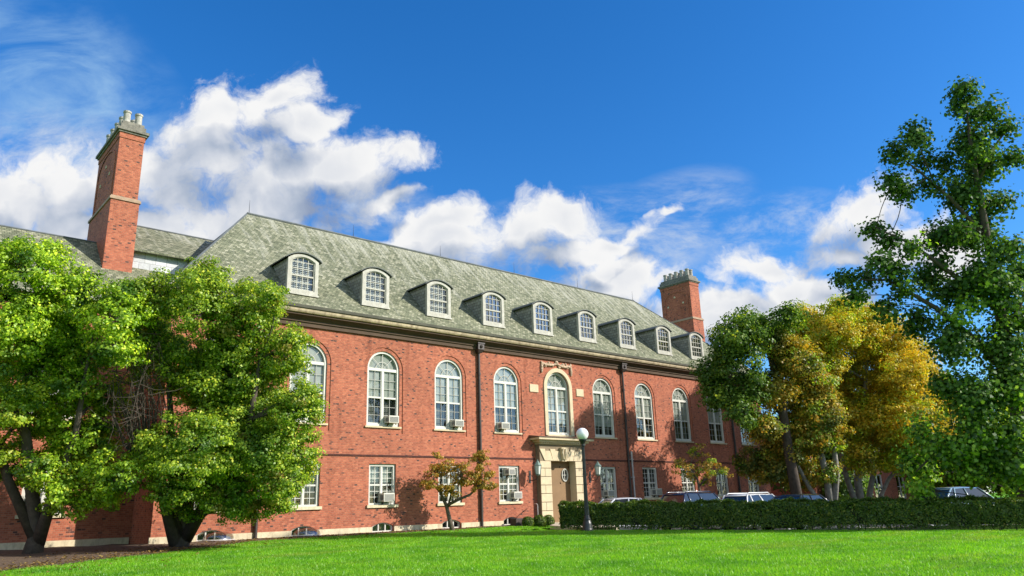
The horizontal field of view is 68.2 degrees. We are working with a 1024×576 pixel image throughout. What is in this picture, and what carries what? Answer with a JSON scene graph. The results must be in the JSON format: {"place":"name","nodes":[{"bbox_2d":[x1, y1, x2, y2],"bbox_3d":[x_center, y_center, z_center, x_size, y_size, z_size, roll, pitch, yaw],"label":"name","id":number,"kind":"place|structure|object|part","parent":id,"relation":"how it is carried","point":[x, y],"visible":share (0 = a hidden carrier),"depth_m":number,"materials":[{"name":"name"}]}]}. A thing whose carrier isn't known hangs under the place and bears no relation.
{"place":"outdoors","nodes":[
{"label":"outdoors","id":0,"kind":"place"},
{"bbox_2d":[0,493,1023,575],"bbox_3d":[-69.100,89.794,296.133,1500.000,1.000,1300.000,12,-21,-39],"label":"lawn ground","id":1,"kind":"structure","parent":0,"point":[571,568],"depth_m":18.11,"materials":[{"name":"green plant"}]},
{"bbox_2d":[0,525,508,570],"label":"planting bed","id":2,"kind":"object","parent":1,"relation":"on","point":[7,556],"visible":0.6,"depth_m":23.23,"materials":[{"name":"brown soil"}]},
{"bbox_2d":[0,233,162,553],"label":"shade tree","id":3,"kind":"object","parent":2,"relation":"on","point":[39,348],"visible":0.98,"depth_m":22.46,"materials":[{"name":"green plant"}]},
{"bbox_2d":[87,255,329,546],"bbox_3d":[-9.440,3.609,24.020,6.984,9.088,6.422,12,-21,-39],"label":"shade tree","id":4,"kind":"object","parent":2,"relation":"on","point":[225,426],"visible":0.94,"depth_m":23.50,"materials":[{"name":"green plant"}]},
{"bbox_2d":[202,539,234,541],"bbox_3d":[-10.656,9.092,27.679,1.192,0.324,0.538,12,-21,-39],"label":"window well cover","id":5,"kind":"object","parent":2,"relation":"on","point":[219,540],"depth_m":27.40,"materials":[{"name":"plastic"}]},
{"bbox_2d":[0,526,546,575],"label":"fallen leaves","id":6,"kind":"object","parent":2,"relation":"on","point":[87,558],"visible":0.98,"depth_m":22.74,"materials":[{"name":"brown plant"}]},
{"bbox_2d":[0,110,770,549],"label":"brick building","id":7,"kind":"structure","parent":1,"relation":"on","point":[424,346],"depth_m":36.83,"materials":[{"name":"brick"}]},
{"bbox_2d":[15,471,60,518],"bbox_3d":[-16.640,7.213,26.838,1.560,1.840,0.450,12,-21,-39],"label":"ground floor window","id":8,"kind":"structure","parent":7,"relation":"in","point":[23,491],"depth_m":26.67,"materials":[{"name":"white paint"}]},
{"bbox_2d":[196,530,223,540],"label":"basement window","id":9,"kind":"structure","parent":7,"relation":"in","point":[210,534],"depth_m":28.02,"materials":[{"name":"white paint"}]},
{"bbox_2d":[291,526,314,535],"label":"basement window","id":10,"kind":"structure","parent":7,"relation":"in","point":[302,530],"depth_m":30.35,"materials":[{"name":"white paint"}]},
{"bbox_2d":[289,463,321,509],"bbox_3d":[-8.487,8.043,30.636,1.560,1.840,0.450,12,-21,-39],"label":"ground floor window","id":11,"kind":"structure","parent":7,"relation":"in","point":[312,490],"depth_m":30.84,"materials":[{"name":"white paint"}]},
{"bbox_2d":[289,342,327,424],"bbox_3d":[-8.655,4.016,31.846,1.860,3.465,0.470,12,-21,-39],"label":"arched window","id":12,"kind":"structure","parent":7,"relation":"in","point":[319,362],"depth_m":32.24,"materials":[{"name":"white paint"}]},
{"bbox_2d":[372,523,391,531],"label":"basement window","id":13,"kind":"structure","parent":7,"relation":"in","point":[379,527],"depth_m":32.62,"materials":[{"name":"white paint"}]},
{"bbox_2d":[366,464,398,507],"bbox_3d":[-5.726,8.623,32.954,1.560,1.840,0.450,12,-21,-39],"label":"ground floor window","id":14,"kind":"structure","parent":7,"relation":"in","point":[380,473],"depth_m":33.05,"materials":[{"name":"white paint"}]},
{"bbox_2d":[364,352,401,428],"bbox_3d":[-5.895,4.597,34.163,1.860,3.465,0.470,12,-21,-39],"label":"arched window","id":15,"kind":"structure","parent":7,"relation":"in","point":[383,369],"depth_m":34.22,"materials":[{"name":"white paint"}]},
{"bbox_2d":[378,493,394,504],"bbox_3d":[-5.461,9.160,32.787,0.560,0.500,0.529,12,-21,-39],"label":"air conditioner","id":16,"kind":"object","parent":7,"relation":"on","point":[385,497],"visible":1,"depth_m":32.61,"materials":[{"name":"paint"}]},
{"bbox_2d":[383,415,398,425],"bbox_3d":[-5.418,5.976,33.848,0.540,0.460,0.529,12,-21,-39],"label":"air conditioner","id":17,"kind":"object","parent":7,"relation":"on","point":[389,419],"visible":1,"depth_m":33.69,"materials":[{"name":"paint"}]},
{"bbox_2d":[433,359,465,431],"bbox_3d":[-3.134,5.177,36.480,1.860,3.465,0.470,12,-21,-39],"label":"arched window","id":18,"kind":"structure","parent":7,"relation":"in","point":[448,376],"depth_m":36.56,"materials":[{"name":"white paint"}]},
{"bbox_2d":[437,466,464,505],"bbox_3d":[-2.966,9.204,35.271,1.560,1.840,0.450,12,-21,-39],"label":"ground floor window","id":19,"kind":"structure","parent":7,"relation":"in","point":[440,503],"depth_m":35.32,"materials":[{"name":"white paint"}]},
{"bbox_2d":[442,520,459,527],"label":"basement window","id":20,"kind":"structure","parent":7,"relation":"in","point":[445,524],"depth_m":34.94,"materials":[{"name":"white paint"}]},
{"bbox_2d":[449,419,463,429],"bbox_3d":[-2.658,6.557,36.165,0.540,0.460,0.529,12,-21,-39],"label":"air conditioner","id":21,"kind":"object","parent":7,"relation":"on","point":[456,423],"visible":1,"depth_m":35.99,"materials":[{"name":"paint"}]},
{"bbox_2d":[496,422,509,431],"bbox_3d":[-0.472,7.016,38.000,0.540,0.460,0.529,12,-21,-39],"label":"air conditioner","id":22,"kind":"object","parent":7,"relation":"on","point":[500,426],"visible":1,"depth_m":37.83,"materials":[{"name":"paint"}]},
{"bbox_2d":[494,366,522,434],"bbox_3d":[-0.374,5.758,38.798,1.860,3.465,0.470,12,-21,-39],"label":"arched window","id":23,"kind":"structure","parent":7,"relation":"in","point":[505,380],"depth_m":38.90,"materials":[{"name":"white paint"}]},
{"bbox_2d":[503,468,514,477],"bbox_3d":[-0.150,9.219,37.585,0.440,0.460,0.529,12,-21,-39],"label":"air conditioner","id":24,"kind":"object","parent":7,"relation":"attached to","point":[507,472],"visible":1,"depth_m":37.42,"materials":[{"name":"paint"}]},
{"bbox_2d":[504,517,513,524],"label":"basement window","id":25,"kind":"structure","parent":7,"relation":"in","point":[507,521],"depth_m":37.28,"materials":[{"name":"white paint"}]},
{"bbox_2d":[498,466,522,503],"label":"ground floor window","id":26,"kind":"structure","parent":7,"relation":"in","point":[512,483],"depth_m":37.62,"materials":[{"name":"white paint"}]},
{"bbox_2d":[509,492,521,500],"bbox_3d":[0.151,10.354,37.493,0.540,0.470,0.529,12,-21,-39],"label":"air conditioner","id":27,"kind":"object","parent":7,"relation":"on","point":[514,495],"visible":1,"depth_m":37.30,"materials":[{"name":"paint"}]},
{"bbox_2d":[529,459,541,482],"bbox_3d":[1.159,9.265,38.235,0.440,1.130,0.820,12,-21,-39],"label":"wall lantern","id":28,"kind":"object","parent":7,"relation":"attached to","point":[537,466],"depth_m":38.04,"materials":[{"name":"white glass"}]},
{"bbox_2d":[547,373,572,436],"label":"arched window","id":29,"kind":"structure","parent":7,"relation":"in","point":[558,413],"depth_m":41.20,"materials":[{"name":"white paint"}]},
{"bbox_2d":[589,461,600,482],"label":"wall lantern","id":30,"kind":"object","parent":7,"relation":"attached to","point":[597,466],"depth_m":40.86,"materials":[{"name":"white glass"}]},
{"bbox_2d":[593,378,617,438],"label":"arched window","id":31,"kind":"structure","parent":7,"relation":"in","point":[602,394],"depth_m":43.51,"materials":[{"name":"white paint"}]},
{"bbox_2d":[601,490,614,498],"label":"air conditioner","id":32,"kind":"object","parent":7,"relation":"on","point":[606,493],"visible":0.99,"depth_m":41.65,"materials":[{"name":"paint"}]},
{"bbox_2d":[600,467,616,500],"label":"ground floor window","id":33,"kind":"structure","parent":7,"relation":"in","point":[606,472],"depth_m":42.46,"materials":[{"name":"white paint"}]},
{"bbox_2d":[634,383,657,440],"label":"arched window","id":34,"kind":"structure","parent":7,"relation":"in","point":[643,399],"depth_m":45.86,"materials":[{"name":"white paint"}]},
{"bbox_2d":[642,467,661,499],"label":"ground floor window","id":35,"kind":"structure","parent":7,"relation":"in","point":[650,471],"depth_m":44.65,"materials":[{"name":"white paint"}]},
{"bbox_2d":[651,488,661,496],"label":"air conditioner","id":36,"kind":"object","parent":7,"relation":"on","point":[655,492],"visible":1,"depth_m":44.30,"materials":[{"name":"paint"}]},
{"bbox_2d":[672,388,693,442],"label":"arched window","id":37,"kind":"structure","parent":7,"relation":"in","point":[679,398],"depth_m":48.18,"materials":[{"name":"white paint"}]},
{"bbox_2d":[681,468,694,491],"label":"ground floor window","id":38,"kind":"structure","parent":7,"relation":"in","point":[688,482],"depth_m":47.01,"materials":[{"name":"white paint"}]},
{"bbox_2d":[707,396,726,444],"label":"arched window","id":39,"kind":"structure","parent":7,"relation":"in","point":[713,418],"depth_m":50.31,"materials":[{"name":"white paint"}]},
{"bbox_2d":[715,468,728,497],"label":"ground floor window","id":40,"kind":"structure","parent":7,"relation":"in","point":[722,486],"depth_m":49.27,"materials":[{"name":"white paint"}]},
{"bbox_2d":[740,407,755,445],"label":"arched window","id":41,"kind":"structure","parent":7,"relation":"in","point":[743,443],"depth_m":52.21,"materials":[{"name":"white paint"}]},
{"bbox_2d":[748,479,758,491],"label":"ground floor window","id":42,"kind":"structure","parent":7,"relation":"in","point":[752,484],"depth_m":51.66,"materials":[{"name":"white paint"}]},
{"bbox_2d":[419,449,498,530],"bbox_3d":[-2.398,8.954,33.421,3.598,3.499,1.780,0,-16,-8],"label":"crab tree","id":43,"kind":"object","parent":1,"relation":"on","point":[443,468],"visible":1,"depth_m":33.38,"materials":[{"name":"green plant"}]},
{"bbox_2d":[510,518,533,525],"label":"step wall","id":44,"kind":"structure","parent":1,"relation":"on","point":[515,521],"depth_m":36.33,"materials":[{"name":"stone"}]},
{"bbox_2d":[521,516,533,526],"bbox_3d":[0.754,11.151,36.078,0.628,0.495,0.618,12,-21,-39],"label":"clipped bush","id":45,"kind":"object","parent":1,"relation":"on","point":[528,521],"visible":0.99,"depth_m":35.92,"materials":[{"name":"green plant"}]},
{"bbox_2d":[533,515,545,525],"bbox_3d":[1.329,11.219,36.495,0.686,0.544,0.694,12,-21,-39],"label":"clipped bush","id":46,"kind":"object","parent":1,"relation":"on","point":[539,520],"visible":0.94,"depth_m":36.29,"materials":[{"name":"green plant"}]},
{"bbox_2d":[544,514,554,525],"bbox_3d":[1.776,11.344,36.949,0.677,0.526,0.653,12,-21,-39],"label":"clipped bush","id":47,"kind":"object","parent":1,"relation":"on","point":[550,519],"visible":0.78,"depth_m":36.76,"materials":[{"name":"green plant"}]},
{"bbox_2d":[576,428,593,530],"bbox_3d":[3.043,7.989,31.584,0.524,4.232,0.524,12,-21,-39],"label":"street lamp","id":48,"kind":"object","parent":1,"relation":"on","point":[582,434],"visible":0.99,"depth_m":31.49,"materials":[{"name":"black metal"}]},
{"bbox_2d":[671,443,732,490],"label":"crab tree","id":49,"kind":"object","parent":1,"relation":"on","point":[695,473],"visible":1,"depth_m":41.11,"materials":[{"name":"green plant"}]},
{"bbox_2d":[687,298,813,493],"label":"leafy tree","id":50,"kind":"object","parent":1,"relation":"on","point":[736,349],"visible":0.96,"depth_m":41.77,"materials":[{"name":"green plant"}]},
{"bbox_2d":[557,495,1023,530],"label":"hedge","id":51,"kind":"object","parent":1,"relation":"on","point":[977,511],"visible":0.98,"depth_m":29.21,"materials":[{"name":"green plant"}]},
{"bbox_2d":[729,323,855,500],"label":"autumn tree","id":52,"kind":"object","parent":1,"relation":"on","point":[812,404],"visible":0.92,"depth_m":42.96,"materials":[{"name":"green plant"}]},
{"bbox_2d":[770,437,878,500],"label":"distant tree","id":53,"kind":"object","parent":1,"relation":"on","point":[843,493],"visible":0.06,"depth_m":58.46,"materials":[{"name":"green plant"}]},
{"bbox_2d":[771,441,935,503],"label":"brick annex","id":54,"kind":"object","parent":1,"relation":"on","point":[894,489],"visible":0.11,"depth_m":66.61,"materials":[{"name":"brick"}]},
{"bbox_2d":[875,474,883,496],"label":"window","id":55,"kind":"structure","parent":54,"relation":"in","point":[879,475],"depth_m":65.83,"materials":[{"name":"white paint"}]},
{"bbox_2d":[895,474,906,497],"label":"window","id":56,"kind":"structure","parent":54,"relation":"in","point":[900,486],"depth_m":68.38,"materials":[{"name":"white paint"}]},
{"bbox_2d":[789,293,967,504],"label":"autumn tree","id":57,"kind":"object","parent":1,"relation":"on","point":[885,395],"visible":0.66,"depth_m":48.07,"materials":[{"name":"yellow plant"}]},
{"bbox_2d":[827,74,1023,500],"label":"oak tree","id":58,"kind":"object","parent":1,"relation":"on","point":[974,449],"visible":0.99,"depth_m":28.68,"materials":[{"name":"green plant"}]},
{"bbox_2d":[896,467,1012,497],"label":"distant tree","id":59,"kind":"object","parent":1,"relation":"on","point":[982,486],"visible":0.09,"depth_m":64.31,"materials":[{"name":"green plant"}]},
{"bbox_2d":[946,408,1012,496],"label":"distant tree","id":60,"kind":"object","parent":1,"relation":"on","point":[1000,413],"visible":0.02,"depth_m":61.24,"materials":[{"name":"green plant"}]},
{"bbox_2d":[0,0,1023,492],"label":"sky","id":61,"kind":"structure","parent":0,"point":[611,147],"materials":[{"name":"blue"}]},
{"bbox_2d":[550,522,618,530],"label":"path","id":62,"kind":"structure","parent":0,"point":[556,524],"depth_m":33.91,"materials":[{"name":"beige concrete"}]},
{"bbox_2d":[627,524,998,530],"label":"parking lot","id":63,"kind":"structure","parent":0,"point":[679,528],"depth_m":35.81,"materials":[{"name":"grey asphalt"}]},
{"bbox_2d":[598,497,664,530],"bbox_3d":[5.003,10.827,35.957,4.610,1.642,2.220,4,-17,-18],"label":"parked car","id":64,"kind":"object","parent":63,"relation":"on","point":[621,499],"visible":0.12,"depth_m":35.64,"materials":[{"name":"silver metal"}]},
{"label":"side window","id":65,"kind":"part","parent":64,"relation":"part of","materials":[{"name":"grey glass"}]},
{"bbox_2d":[658,491,735,529],"bbox_3d":[9.210,10.955,37.218,4.760,1.828,2.300,11,-20,-37],"label":"parked car","id":66,"kind":"object","parent":63,"relation":"on","point":[681,497],"visible":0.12,"depth_m":36.38,"materials":[{"name":"blue paint"}]},
{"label":"rear window","id":67,"kind":"part","parent":66,"relation":"part of","materials":[{"name":"brown glass"}]},
{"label":"side window","id":68,"kind":"part","parent":66,"relation":"part of","materials":[{"name":"blue glass"}]},
{"bbox_2d":[721,492,773,529],"bbox_3d":[11.565,10.493,35.614,4.510,1.668,2.220,11,-21,-38],"label":"parked car","id":69,"kind":"object","parent":63,"relation":"on","point":[752,496],"visible":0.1,"depth_m":34.83,"materials":[{"name":"white paint"}]},
{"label":"rear window","id":70,"kind":"part","parent":69,"relation":"part of","materials":[{"name":"blue glass"}]},
{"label":"side window","id":71,"kind":"part","parent":69,"relation":"part of","materials":[{"name":"blue glass"}]},
{"bbox_2d":[762,494,847,529],"bbox_3d":[12.285,9.440,31.793,4.610,1.512,2.220,10,-20,-35],"label":"parked car","id":72,"kind":"object","parent":63,"relation":"on","point":[809,496],"visible":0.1,"depth_m":31.31,"materials":[{"name":"black paint"}]},
{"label":"rear window","id":73,"kind":"part","parent":72,"relation":"part of","materials":[{"name":"blue glass"}]},
{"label":"side window","id":74,"kind":"part","parent":72,"relation":"part of","materials":[{"name":"blue glass"}]},
{"bbox_2d":[735,524,1023,530],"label":"kerb","id":75,"kind":"structure","parent":63,"relation":"on","point":[954,528],"depth_m":29.33,"materials":[{"name":"beige concrete"}]},
{"bbox_2d":[917,487,993,525],"bbox_3d":[18.466,8.982,31.058,4.610,1.582,2.220,4,-17,-20],"label":"parked car","id":76,"kind":"object","parent":63,"relation":"on","point":[978,491],"visible":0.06,"depth_m":30.57,"materials":[{"name":"blue paint"}]},
{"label":"rear window","id":77,"kind":"part","parent":76,"relation":"part of","materials":[{"name":"blue glass"}]},
{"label":"side window","id":78,"kind":"part","parent":76,"relation":"part of","materials":[{"name":"grey glass"}]}
]}

